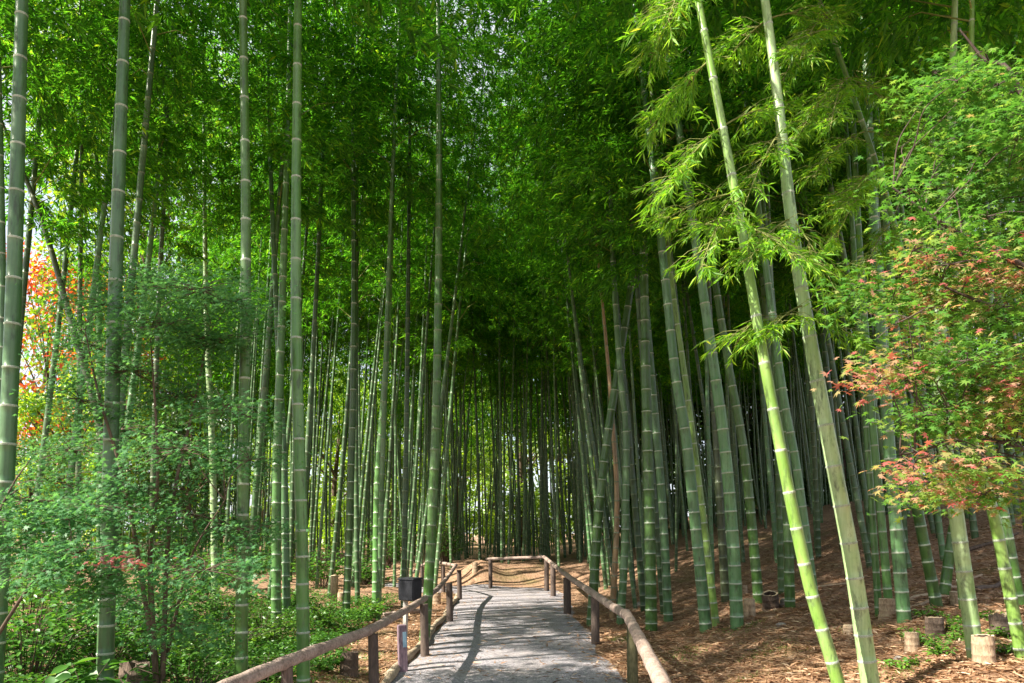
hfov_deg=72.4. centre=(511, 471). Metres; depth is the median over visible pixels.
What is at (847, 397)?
broadleaf tree
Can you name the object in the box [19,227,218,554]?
broadleaf tree
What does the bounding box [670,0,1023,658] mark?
bamboo
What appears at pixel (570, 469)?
bamboo
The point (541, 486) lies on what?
bamboo
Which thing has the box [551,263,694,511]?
bamboo
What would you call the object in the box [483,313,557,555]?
bamboo
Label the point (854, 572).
bamboo
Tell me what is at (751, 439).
broadleaf tree
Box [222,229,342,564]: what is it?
bamboo
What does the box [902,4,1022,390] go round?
bamboo
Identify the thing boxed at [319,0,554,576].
bamboo
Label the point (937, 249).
bamboo
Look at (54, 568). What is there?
maple tree
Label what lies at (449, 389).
bamboo
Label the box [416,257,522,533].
bamboo
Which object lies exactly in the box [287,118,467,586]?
bamboo
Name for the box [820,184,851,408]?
bamboo
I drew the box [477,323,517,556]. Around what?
bamboo
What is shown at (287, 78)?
bamboo
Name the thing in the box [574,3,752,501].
bamboo
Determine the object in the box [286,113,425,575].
bamboo
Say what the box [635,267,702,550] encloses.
bamboo
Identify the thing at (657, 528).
bamboo
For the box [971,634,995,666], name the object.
bamboo stump
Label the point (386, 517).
bamboo
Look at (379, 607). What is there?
shrub
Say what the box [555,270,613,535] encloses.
bamboo
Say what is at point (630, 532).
bamboo
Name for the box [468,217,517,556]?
bamboo
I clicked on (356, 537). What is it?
bamboo
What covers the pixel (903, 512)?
bamboo
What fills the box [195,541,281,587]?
shrub
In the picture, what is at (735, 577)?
bamboo
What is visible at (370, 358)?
bamboo
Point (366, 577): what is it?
shrub
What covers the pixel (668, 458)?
broadleaf tree
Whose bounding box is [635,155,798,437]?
bamboo
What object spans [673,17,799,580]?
bamboo
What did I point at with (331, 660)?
shrub
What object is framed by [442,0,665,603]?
bamboo
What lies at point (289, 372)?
bamboo
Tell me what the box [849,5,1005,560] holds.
bamboo
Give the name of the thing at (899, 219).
bamboo
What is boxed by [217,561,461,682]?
wooden railing
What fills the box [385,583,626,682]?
path
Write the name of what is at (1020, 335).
broadleaf tree
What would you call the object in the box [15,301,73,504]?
broadleaf tree
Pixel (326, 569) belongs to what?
shrub
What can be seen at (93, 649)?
shrub
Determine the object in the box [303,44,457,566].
bamboo
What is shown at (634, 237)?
bamboo
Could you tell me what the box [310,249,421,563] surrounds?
bamboo
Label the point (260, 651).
ground cover
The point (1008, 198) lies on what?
bamboo
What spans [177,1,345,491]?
bamboo
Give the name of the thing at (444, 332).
bamboo
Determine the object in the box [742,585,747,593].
bamboo stump
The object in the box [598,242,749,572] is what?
bamboo
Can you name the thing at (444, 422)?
bamboo
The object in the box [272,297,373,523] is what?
bamboo
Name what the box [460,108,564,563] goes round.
bamboo
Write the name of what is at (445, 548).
shrub
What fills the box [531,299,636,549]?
bamboo
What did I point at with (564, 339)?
bamboo
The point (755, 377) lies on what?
bamboo
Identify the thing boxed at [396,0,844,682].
bamboo
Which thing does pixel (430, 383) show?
bamboo
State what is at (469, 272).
bamboo
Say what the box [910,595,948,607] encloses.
fallen branch
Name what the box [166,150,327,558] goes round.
bamboo
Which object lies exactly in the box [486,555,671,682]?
wooden railing
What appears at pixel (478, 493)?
bamboo
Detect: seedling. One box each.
[877,655,929,669]
[896,626,924,637]
[911,606,944,617]
[919,633,954,646]
[922,639,958,654]
[923,616,962,631]
[937,630,963,640]
[939,613,962,623]
[948,625,995,636]
[979,609,1004,620]
[995,639,1013,653]
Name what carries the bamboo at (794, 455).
on the ground at (529, 573)
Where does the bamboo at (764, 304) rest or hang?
on the ground at (529, 573)
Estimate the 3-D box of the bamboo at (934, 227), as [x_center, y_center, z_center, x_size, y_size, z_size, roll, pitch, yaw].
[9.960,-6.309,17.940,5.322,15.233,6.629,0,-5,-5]
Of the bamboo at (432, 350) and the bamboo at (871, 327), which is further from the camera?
the bamboo at (432, 350)
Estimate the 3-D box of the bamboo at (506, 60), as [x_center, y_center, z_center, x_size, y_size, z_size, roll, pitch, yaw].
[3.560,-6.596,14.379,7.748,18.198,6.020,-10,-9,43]
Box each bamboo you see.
[0,0,168,394]
[0,0,232,646]
[0,0,240,364]
[0,0,275,682]
[0,0,304,614]
[2,0,275,609]
[2,96,976,562]
[3,0,252,617]
[3,0,277,608]
[8,0,320,490]
[27,0,291,522]
[31,0,271,569]
[76,0,361,596]
[96,0,372,682]
[96,0,491,608]
[111,0,481,630]
[157,0,416,615]
[157,26,341,584]
[162,0,381,674]
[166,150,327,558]
[169,56,323,483]
[176,8,350,287]
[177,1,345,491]
[186,0,475,599]
[188,25,359,579]
[199,39,371,581]
[199,67,338,555]
[205,0,492,595]
[208,175,376,578]
[211,0,495,605]
[219,108,362,359]
[219,233,339,561]
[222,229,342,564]
[223,104,358,528]
[227,0,480,591]
[228,0,512,620]
[251,109,396,521]
[251,138,415,584]
[252,94,417,557]
[256,181,369,509]
[258,282,366,559]
[261,25,422,588]
[265,0,502,603]
[267,0,549,619]
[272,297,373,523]
[274,272,382,565]
[283,0,569,644]
[285,194,359,560]
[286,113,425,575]
[286,191,347,510]
[287,99,430,558]
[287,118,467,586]
[290,0,466,682]
[303,0,504,587]
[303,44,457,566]
[305,231,400,367]
[307,190,473,564]
[309,185,473,586]
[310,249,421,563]
[315,227,420,478]
[317,0,510,607]
[318,280,391,537]
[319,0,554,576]
[320,196,451,546]
[324,78,480,567]
[328,240,378,559]
[342,0,538,576]
[348,196,451,554]
[349,219,503,555]
[358,178,473,533]
[362,79,513,577]
[362,151,507,563]
[362,224,489,560]
[366,164,488,531]
[368,345,461,559]
[371,182,472,534]
[374,241,511,545]
[375,4,583,601]
[376,147,520,567]
[377,122,510,562]
[377,268,470,440]
[382,161,475,481]
[383,0,753,611]
[383,231,479,500]
[385,32,573,588]
[393,105,516,551]
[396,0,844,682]
[396,216,509,500]
[396,239,495,543]
[397,298,494,496]
[398,276,495,553]
[401,182,493,340]
[410,309,503,559]
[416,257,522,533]
[419,171,536,559]
[419,359,482,553]
[429,205,507,559]
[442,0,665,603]
[442,0,818,629]
[443,0,792,632]
[445,0,662,614]
[445,208,519,560]
[447,144,485,559]
[452,145,547,562]
[453,27,615,589]
[453,127,620,554]
[455,170,532,560]
[455,292,514,502]
[456,114,546,562]
[456,272,538,501]
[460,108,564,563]
[460,276,544,560]
[462,166,551,563]
[462,202,485,557]
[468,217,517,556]
[469,153,528,555]
[470,100,553,561]
[470,272,538,555]
[471,0,724,624]
[472,56,656,587]
[473,17,633,567]
[473,246,565,559]
[474,0,694,609]
[474,273,537,556]
[475,219,569,561]
[477,189,597,545]
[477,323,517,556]
[481,180,585,558]
[481,196,537,555]
[482,179,614,571]
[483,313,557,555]
[483,320,561,548]
[484,0,773,621]
[485,157,582,561]
[489,232,601,566]
[491,1,813,625]
[491,171,582,438]
[493,157,578,559]
[494,211,551,556]
[494,228,587,557]
[495,0,849,626]
[496,85,605,568]
[496,213,613,563]
[496,248,564,556]
[500,0,799,398]
[500,74,614,274]
[500,261,627,376]
[501,0,781,581]
[501,301,589,554]
[503,144,581,562]
[504,309,537,555]
[506,268,588,548]
[510,322,574,523]
[512,203,660,572]
[517,0,856,593]
[521,7,710,336]
[522,133,702,577]
[525,330,594,556]
[526,53,738,461]
[528,0,824,630]
[528,355,588,553]
[530,0,826,603]
[530,217,654,585]
[531,179,611,486]
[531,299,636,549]
[537,97,654,588]
[540,94,600,557]
[545,284,684,477]
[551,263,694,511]
[555,191,688,544]
[555,251,663,483]
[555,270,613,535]
[556,0,934,682]
[560,347,591,552]
[569,228,711,381]
[572,3,787,603]
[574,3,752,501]
[575,213,693,401]
[576,0,897,609]
[577,313,655,394]
[582,242,713,525]
[592,187,619,618]
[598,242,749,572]
[600,292,669,492]
[620,3,940,594]
[621,0,1023,622]
[627,222,696,501]
[633,248,748,359]
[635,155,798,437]
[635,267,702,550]
[637,12,783,544]
[645,69,795,409]
[649,0,1006,598]
[650,0,960,608]
[653,254,743,526]
[655,173,813,355]
[660,291,752,344]
[661,18,795,562]
[668,0,1023,659]
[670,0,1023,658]
[670,159,830,562]
[671,75,918,567]
[672,17,993,549]
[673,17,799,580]
[682,94,796,558]
[688,249,802,528]
[693,284,765,454]
[697,211,845,539]
[706,0,1019,616]
[715,124,861,273]
[717,239,741,517]
[718,185,870,498]
[719,13,912,559]
[720,284,853,513]
[723,183,836,477]
[727,2,913,568]
[731,216,844,487]
[734,0,998,607]
[736,267,814,330]
[751,0,1023,605]
[753,116,851,535]
[757,112,863,552]
[760,276,782,514]
[771,42,998,544]
[773,137,908,531]
[774,12,1001,547]
[775,144,932,524]
[775,164,895,467]
[776,48,933,388]
[777,277,851,345]
[779,246,822,522]
[780,248,900,509]
[791,162,909,514]
[792,292,826,441]
[792,300,898,500]
[795,133,934,533]
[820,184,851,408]
[822,175,920,488]
[825,24,1023,433]
[825,102,991,294]
[830,294,847,442]
[831,0,1023,532]
[834,126,1021,452]
[835,180,910,517]
[839,428,844,477]
[843,164,984,513]
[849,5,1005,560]
[849,50,962,537]
[851,4,1022,514]
[857,0,1023,594]
[858,60,992,486]
[862,11,1017,525]
[862,176,1018,492]
[866,257,924,465]
[868,188,918,477]
[897,219,979,479]
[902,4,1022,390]
[906,0,1023,201]
[906,5,1023,538]
[908,6,1021,481]
[912,125,968,518]
[922,223,1019,444]
[924,0,1023,191]
[954,173,1020,252]
[957,173,1023,297]
[957,176,1023,365]
[977,5,1023,230]
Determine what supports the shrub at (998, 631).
on the ground at (529, 573)
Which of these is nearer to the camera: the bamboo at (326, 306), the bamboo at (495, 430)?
the bamboo at (326, 306)
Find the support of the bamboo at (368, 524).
on the ground at (529, 573)
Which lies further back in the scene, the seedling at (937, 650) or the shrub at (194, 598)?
the shrub at (194, 598)
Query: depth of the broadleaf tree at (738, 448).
49.48 m
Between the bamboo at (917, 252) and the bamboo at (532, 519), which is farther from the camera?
the bamboo at (532, 519)
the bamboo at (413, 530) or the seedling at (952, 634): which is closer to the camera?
the seedling at (952, 634)
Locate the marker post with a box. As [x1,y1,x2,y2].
[397,624,407,671]
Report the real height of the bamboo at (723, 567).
14.231 m
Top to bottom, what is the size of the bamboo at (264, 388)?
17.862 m
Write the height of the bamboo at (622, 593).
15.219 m
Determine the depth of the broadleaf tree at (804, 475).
36.07 m
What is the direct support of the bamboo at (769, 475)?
on the ground at (529, 573)
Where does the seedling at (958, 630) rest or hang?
on the ground at (529, 573)
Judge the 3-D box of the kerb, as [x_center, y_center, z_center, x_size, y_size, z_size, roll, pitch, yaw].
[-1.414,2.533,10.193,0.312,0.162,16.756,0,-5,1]
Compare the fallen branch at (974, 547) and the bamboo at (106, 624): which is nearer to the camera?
the bamboo at (106, 624)
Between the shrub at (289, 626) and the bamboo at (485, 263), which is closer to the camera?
the shrub at (289, 626)
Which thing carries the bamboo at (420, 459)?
on the ground at (529, 573)
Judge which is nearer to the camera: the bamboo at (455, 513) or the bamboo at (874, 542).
the bamboo at (874, 542)
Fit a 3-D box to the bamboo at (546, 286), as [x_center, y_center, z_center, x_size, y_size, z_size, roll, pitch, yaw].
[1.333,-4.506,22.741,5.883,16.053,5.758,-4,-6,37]
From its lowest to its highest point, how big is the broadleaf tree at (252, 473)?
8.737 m
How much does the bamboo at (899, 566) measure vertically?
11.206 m
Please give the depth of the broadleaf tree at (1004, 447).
33.10 m
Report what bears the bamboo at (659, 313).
on the ground at (529, 573)
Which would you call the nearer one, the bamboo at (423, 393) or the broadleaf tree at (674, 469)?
the bamboo at (423, 393)
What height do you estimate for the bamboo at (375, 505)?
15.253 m
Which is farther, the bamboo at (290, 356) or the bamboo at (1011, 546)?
the bamboo at (290, 356)
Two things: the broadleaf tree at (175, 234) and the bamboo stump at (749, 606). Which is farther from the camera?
the broadleaf tree at (175, 234)
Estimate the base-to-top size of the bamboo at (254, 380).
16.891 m
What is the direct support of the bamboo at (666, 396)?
on the ground at (529, 573)
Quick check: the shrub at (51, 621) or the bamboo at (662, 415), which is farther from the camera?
the bamboo at (662, 415)
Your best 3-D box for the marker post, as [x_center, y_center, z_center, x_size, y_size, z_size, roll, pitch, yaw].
[-1.323,2.237,8.468,0.105,0.760,0.110,-1,-3,-20]
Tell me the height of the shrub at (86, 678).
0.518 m
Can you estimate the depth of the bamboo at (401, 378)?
30.33 m
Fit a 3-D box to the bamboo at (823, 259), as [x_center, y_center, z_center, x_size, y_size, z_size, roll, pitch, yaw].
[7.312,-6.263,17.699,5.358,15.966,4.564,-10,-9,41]
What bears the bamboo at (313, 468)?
on the ground at (529, 573)
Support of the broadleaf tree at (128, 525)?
on the ground at (529, 573)
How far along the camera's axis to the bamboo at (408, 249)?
15.26 m
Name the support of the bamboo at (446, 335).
on the ground at (529, 573)
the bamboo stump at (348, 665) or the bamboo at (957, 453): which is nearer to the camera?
the bamboo stump at (348, 665)
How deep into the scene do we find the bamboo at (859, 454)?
16.33 m
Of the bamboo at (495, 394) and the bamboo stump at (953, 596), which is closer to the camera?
the bamboo stump at (953, 596)
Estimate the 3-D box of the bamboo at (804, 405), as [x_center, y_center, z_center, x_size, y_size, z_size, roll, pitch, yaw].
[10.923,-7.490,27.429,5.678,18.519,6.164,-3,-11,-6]
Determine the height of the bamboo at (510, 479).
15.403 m
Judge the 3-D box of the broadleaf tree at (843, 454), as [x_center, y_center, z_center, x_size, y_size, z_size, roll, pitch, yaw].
[16.687,-3.726,35.500,8.968,12.014,8.322,0,-5,-5]
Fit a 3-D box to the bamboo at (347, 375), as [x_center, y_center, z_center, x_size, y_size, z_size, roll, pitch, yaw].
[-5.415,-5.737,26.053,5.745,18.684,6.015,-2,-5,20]
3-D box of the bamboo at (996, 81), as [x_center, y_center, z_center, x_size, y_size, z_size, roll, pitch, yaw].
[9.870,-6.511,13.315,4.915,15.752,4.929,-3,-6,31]
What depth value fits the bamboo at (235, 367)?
18.40 m
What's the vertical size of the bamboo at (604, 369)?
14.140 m
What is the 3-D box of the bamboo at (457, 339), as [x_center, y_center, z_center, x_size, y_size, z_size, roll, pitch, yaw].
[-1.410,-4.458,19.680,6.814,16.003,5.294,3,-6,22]
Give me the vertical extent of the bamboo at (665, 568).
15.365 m
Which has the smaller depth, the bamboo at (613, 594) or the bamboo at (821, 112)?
the bamboo at (821, 112)
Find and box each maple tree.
[0,460,176,634]
[6,237,104,532]
[10,249,311,682]
[14,244,168,558]
[17,245,149,476]
[810,29,1023,528]
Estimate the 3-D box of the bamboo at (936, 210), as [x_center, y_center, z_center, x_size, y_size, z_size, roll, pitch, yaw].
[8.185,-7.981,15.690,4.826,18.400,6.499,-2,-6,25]
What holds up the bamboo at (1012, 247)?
on the ground at (529, 573)
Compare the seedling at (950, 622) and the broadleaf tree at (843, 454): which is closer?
the seedling at (950, 622)
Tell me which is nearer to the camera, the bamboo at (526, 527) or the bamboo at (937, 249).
the bamboo at (937, 249)
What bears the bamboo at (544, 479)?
on the ground at (529, 573)
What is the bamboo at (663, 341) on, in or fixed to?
on the ground at (529, 573)
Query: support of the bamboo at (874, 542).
on the ground at (529, 573)
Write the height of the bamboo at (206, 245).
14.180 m
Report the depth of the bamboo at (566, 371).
28.41 m
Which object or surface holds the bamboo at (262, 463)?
on the ground at (529, 573)
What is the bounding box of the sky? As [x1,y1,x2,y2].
[0,0,1018,533]
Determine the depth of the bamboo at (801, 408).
18.40 m
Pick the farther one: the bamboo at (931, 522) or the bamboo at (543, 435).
the bamboo at (543, 435)
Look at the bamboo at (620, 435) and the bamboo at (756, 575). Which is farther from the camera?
the bamboo at (620, 435)
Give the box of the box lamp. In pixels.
[397,577,422,636]
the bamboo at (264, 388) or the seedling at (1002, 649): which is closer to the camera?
the seedling at (1002, 649)
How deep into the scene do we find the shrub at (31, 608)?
9.21 m
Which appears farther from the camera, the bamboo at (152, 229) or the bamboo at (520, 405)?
the bamboo at (520, 405)
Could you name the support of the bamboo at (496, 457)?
on the ground at (529, 573)
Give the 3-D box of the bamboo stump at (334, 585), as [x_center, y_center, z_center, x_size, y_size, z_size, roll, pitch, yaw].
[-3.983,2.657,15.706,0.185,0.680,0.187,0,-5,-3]
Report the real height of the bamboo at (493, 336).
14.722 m
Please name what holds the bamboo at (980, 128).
on the ground at (529, 573)
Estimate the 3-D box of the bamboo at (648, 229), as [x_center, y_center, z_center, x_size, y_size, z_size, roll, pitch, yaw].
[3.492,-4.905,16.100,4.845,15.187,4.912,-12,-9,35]
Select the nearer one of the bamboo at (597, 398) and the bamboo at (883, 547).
the bamboo at (883, 547)
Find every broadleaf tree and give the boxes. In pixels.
[0,0,278,542]
[9,432,94,600]
[12,366,144,565]
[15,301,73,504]
[17,321,229,555]
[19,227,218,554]
[104,299,239,549]
[123,383,263,567]
[179,425,235,535]
[219,438,308,546]
[226,366,367,541]
[266,336,402,534]
[271,379,409,550]
[328,373,463,547]
[342,342,516,543]
[387,379,509,545]
[410,356,549,543]
[462,376,574,546]
[481,375,605,542]
[533,380,638,538]
[558,370,703,538]
[596,309,767,529]
[612,397,750,516]
[663,309,820,510]
[665,387,824,511]
[705,308,879,506]
[743,328,939,504]
[749,270,921,479]
[830,341,940,488]
[891,293,1023,492]
[906,255,1023,473]
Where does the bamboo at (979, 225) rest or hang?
on the ground at (529, 573)
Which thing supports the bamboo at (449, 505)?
on the ground at (529, 573)
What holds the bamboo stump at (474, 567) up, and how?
on the ground at (529, 573)
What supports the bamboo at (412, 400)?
on the ground at (529, 573)
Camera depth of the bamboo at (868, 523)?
14.51 m
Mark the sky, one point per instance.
(34, 238)
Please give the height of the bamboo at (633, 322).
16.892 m
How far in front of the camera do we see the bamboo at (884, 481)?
20.05 m
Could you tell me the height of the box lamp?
1.148 m
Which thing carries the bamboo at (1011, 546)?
on the ground at (529, 573)
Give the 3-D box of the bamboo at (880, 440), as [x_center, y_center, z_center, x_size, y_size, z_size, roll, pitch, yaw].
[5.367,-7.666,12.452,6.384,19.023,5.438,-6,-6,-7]
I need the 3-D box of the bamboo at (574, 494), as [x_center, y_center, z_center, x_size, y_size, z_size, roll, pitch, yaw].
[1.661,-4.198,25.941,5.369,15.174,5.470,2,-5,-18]
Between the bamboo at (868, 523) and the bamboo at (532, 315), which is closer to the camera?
the bamboo at (868, 523)
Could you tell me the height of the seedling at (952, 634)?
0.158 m
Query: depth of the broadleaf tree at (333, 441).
59.87 m
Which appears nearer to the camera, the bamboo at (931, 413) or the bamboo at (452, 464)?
the bamboo at (931, 413)
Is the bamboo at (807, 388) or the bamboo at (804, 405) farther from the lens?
the bamboo at (804, 405)
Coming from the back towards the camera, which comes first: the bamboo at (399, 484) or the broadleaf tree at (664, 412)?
the broadleaf tree at (664, 412)
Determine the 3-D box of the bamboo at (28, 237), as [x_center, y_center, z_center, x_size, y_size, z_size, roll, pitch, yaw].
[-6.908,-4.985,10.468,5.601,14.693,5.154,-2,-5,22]
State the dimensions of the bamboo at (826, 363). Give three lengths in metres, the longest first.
17.510 x 7.455 x 5.792 m
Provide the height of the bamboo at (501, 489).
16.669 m
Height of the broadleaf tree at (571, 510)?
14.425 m
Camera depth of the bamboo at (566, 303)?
20.53 m
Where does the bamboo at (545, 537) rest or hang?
on the ground at (529, 573)
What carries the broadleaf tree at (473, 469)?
on the ground at (529, 573)
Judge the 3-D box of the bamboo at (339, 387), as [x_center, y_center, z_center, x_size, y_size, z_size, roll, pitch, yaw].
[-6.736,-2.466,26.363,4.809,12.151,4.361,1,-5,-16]
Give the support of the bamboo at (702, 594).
on the ground at (529, 573)
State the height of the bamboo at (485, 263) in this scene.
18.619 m
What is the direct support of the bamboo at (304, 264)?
on the ground at (529, 573)
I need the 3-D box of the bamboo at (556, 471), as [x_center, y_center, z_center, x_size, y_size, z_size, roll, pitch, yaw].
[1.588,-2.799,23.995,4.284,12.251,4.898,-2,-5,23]
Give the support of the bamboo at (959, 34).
on the ground at (529, 573)
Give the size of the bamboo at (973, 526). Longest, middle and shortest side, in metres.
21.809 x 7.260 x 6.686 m
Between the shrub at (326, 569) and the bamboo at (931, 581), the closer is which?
the bamboo at (931, 581)
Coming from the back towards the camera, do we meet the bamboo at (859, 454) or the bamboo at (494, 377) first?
the bamboo at (494, 377)
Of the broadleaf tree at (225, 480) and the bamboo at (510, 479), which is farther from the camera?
the broadleaf tree at (225, 480)
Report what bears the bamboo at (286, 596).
on the ground at (529, 573)
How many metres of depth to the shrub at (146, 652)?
7.75 m
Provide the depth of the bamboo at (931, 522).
15.30 m
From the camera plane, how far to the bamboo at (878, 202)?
11.34 m
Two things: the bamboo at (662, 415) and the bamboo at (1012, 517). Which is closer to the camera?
the bamboo at (1012, 517)
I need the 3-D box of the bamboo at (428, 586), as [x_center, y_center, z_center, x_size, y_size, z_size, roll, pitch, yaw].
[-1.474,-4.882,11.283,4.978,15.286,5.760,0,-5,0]
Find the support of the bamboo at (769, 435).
on the ground at (529, 573)
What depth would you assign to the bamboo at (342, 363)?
28.88 m
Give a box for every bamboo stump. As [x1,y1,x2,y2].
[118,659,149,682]
[330,575,337,601]
[337,592,342,606]
[339,651,358,677]
[432,592,440,604]
[472,562,477,572]
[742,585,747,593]
[743,598,755,618]
[762,590,779,610]
[843,624,853,635]
[878,598,895,620]
[904,631,919,651]
[925,617,944,637]
[949,591,957,606]
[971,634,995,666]
[988,612,1010,636]
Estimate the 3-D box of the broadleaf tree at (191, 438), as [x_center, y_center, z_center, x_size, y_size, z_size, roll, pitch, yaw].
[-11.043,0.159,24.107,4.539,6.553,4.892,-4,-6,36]
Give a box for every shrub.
[4,580,134,682]
[7,539,95,639]
[29,598,178,665]
[37,673,55,682]
[50,657,130,682]
[62,572,182,621]
[66,546,225,646]
[115,625,221,673]
[118,644,261,682]
[157,546,235,600]
[170,580,265,624]
[174,614,288,659]
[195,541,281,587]
[210,651,325,682]
[217,605,296,648]
[251,589,329,613]
[253,533,313,578]
[290,545,352,586]
[293,601,342,627]
[293,647,351,673]
[336,557,392,584]
[344,598,384,621]
[362,511,415,567]
[425,506,469,562]
[984,625,1010,637]
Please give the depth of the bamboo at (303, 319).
26.19 m
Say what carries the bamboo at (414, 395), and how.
on the ground at (529, 573)
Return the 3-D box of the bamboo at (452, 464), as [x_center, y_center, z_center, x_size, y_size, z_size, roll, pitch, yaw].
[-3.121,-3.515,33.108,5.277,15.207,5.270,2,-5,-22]
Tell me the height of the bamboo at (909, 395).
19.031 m
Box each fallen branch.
[818,575,866,587]
[910,574,982,599]
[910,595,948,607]
[969,532,1018,550]
[975,568,1021,591]
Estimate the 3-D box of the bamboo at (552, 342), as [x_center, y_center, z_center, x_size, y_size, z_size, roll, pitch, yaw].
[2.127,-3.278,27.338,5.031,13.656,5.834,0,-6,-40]
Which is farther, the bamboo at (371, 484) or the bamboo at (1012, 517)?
the bamboo at (371, 484)
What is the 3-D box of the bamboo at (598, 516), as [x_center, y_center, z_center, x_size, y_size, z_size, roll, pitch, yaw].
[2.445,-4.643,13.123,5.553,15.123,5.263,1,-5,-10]
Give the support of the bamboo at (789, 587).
on the ground at (529, 573)
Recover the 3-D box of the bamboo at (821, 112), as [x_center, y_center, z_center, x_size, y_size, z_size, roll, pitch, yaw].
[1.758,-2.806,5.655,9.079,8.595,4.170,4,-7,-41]
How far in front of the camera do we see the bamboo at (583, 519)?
28.80 m
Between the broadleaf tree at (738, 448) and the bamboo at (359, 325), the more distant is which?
the broadleaf tree at (738, 448)
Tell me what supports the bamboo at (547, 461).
on the ground at (529, 573)
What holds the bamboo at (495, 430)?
on the ground at (529, 573)
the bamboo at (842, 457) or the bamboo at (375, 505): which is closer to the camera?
the bamboo at (375, 505)
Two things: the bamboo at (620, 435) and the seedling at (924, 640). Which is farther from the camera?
the bamboo at (620, 435)
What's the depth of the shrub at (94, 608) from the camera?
10.59 m
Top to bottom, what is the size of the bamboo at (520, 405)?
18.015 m
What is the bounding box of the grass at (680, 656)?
[313,618,1010,682]
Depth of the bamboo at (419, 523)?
26.45 m
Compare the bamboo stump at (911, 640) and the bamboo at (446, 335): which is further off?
the bamboo at (446, 335)
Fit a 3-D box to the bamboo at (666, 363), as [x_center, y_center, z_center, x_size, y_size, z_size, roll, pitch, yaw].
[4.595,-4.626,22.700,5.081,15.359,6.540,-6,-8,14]
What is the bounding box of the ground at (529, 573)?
[4,492,1023,682]
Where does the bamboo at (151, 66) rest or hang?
on the ground at (529, 573)
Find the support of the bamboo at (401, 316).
on the ground at (529, 573)
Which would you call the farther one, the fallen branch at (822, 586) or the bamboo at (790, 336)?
the bamboo at (790, 336)
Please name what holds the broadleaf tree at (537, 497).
on the ground at (529, 573)
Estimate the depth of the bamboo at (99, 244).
10.46 m
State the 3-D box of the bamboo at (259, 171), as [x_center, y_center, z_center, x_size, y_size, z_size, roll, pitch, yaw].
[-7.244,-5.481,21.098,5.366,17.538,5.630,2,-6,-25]
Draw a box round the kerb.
[381,593,458,682]
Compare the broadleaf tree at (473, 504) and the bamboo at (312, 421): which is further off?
the broadleaf tree at (473, 504)
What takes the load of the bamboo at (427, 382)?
on the ground at (529, 573)
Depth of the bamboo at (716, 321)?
26.49 m
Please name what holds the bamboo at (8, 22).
on the ground at (529, 573)
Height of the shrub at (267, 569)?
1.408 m
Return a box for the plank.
[382,608,419,616]
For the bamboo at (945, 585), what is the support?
on the ground at (529, 573)
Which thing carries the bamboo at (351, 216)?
on the ground at (529, 573)
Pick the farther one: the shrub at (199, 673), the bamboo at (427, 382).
the bamboo at (427, 382)
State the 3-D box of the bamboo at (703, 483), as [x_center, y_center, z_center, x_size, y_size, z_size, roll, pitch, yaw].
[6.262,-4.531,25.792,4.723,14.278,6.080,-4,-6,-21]
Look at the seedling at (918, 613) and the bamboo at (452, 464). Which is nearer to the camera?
the seedling at (918, 613)
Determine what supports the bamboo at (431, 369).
on the ground at (529, 573)
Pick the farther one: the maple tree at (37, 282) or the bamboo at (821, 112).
the maple tree at (37, 282)
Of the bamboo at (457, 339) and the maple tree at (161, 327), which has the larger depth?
the bamboo at (457, 339)
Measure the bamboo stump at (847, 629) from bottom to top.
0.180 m
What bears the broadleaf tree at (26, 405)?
on the ground at (529, 573)
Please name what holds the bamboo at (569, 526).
on the ground at (529, 573)
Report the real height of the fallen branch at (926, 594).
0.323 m
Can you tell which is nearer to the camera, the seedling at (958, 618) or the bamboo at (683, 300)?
the seedling at (958, 618)
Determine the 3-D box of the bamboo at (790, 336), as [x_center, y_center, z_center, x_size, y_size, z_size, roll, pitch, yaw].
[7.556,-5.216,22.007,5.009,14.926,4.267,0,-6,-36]
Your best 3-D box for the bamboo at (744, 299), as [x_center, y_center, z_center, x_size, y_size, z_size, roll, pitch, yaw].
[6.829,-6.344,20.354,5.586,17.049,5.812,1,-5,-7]
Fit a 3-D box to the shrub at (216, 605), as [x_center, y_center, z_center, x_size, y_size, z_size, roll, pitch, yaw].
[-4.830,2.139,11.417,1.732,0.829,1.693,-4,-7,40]
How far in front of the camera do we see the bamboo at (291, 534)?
19.77 m
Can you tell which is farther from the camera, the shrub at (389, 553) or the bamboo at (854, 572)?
the shrub at (389, 553)
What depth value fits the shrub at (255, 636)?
8.76 m
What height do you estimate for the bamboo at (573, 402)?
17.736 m
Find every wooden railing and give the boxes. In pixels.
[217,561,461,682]
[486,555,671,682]
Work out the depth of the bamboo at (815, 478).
14.67 m
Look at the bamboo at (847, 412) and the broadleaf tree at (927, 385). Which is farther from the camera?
the broadleaf tree at (927, 385)
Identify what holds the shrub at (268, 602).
on the ground at (529, 573)
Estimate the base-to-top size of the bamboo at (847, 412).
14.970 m
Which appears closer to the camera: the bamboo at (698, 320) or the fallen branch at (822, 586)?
the fallen branch at (822, 586)
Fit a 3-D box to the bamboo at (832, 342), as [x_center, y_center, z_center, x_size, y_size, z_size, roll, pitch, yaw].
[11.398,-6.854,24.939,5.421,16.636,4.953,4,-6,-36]
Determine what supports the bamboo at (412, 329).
on the ground at (529, 573)
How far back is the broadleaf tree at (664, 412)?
36.83 m
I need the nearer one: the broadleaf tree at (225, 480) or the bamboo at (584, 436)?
the bamboo at (584, 436)
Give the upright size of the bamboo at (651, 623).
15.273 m
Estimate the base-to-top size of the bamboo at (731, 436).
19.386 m
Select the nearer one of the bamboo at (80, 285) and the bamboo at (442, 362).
the bamboo at (80, 285)
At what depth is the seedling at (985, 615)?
7.57 m
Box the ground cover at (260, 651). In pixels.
[4,586,397,682]
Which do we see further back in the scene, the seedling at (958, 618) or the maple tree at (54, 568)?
the seedling at (958, 618)

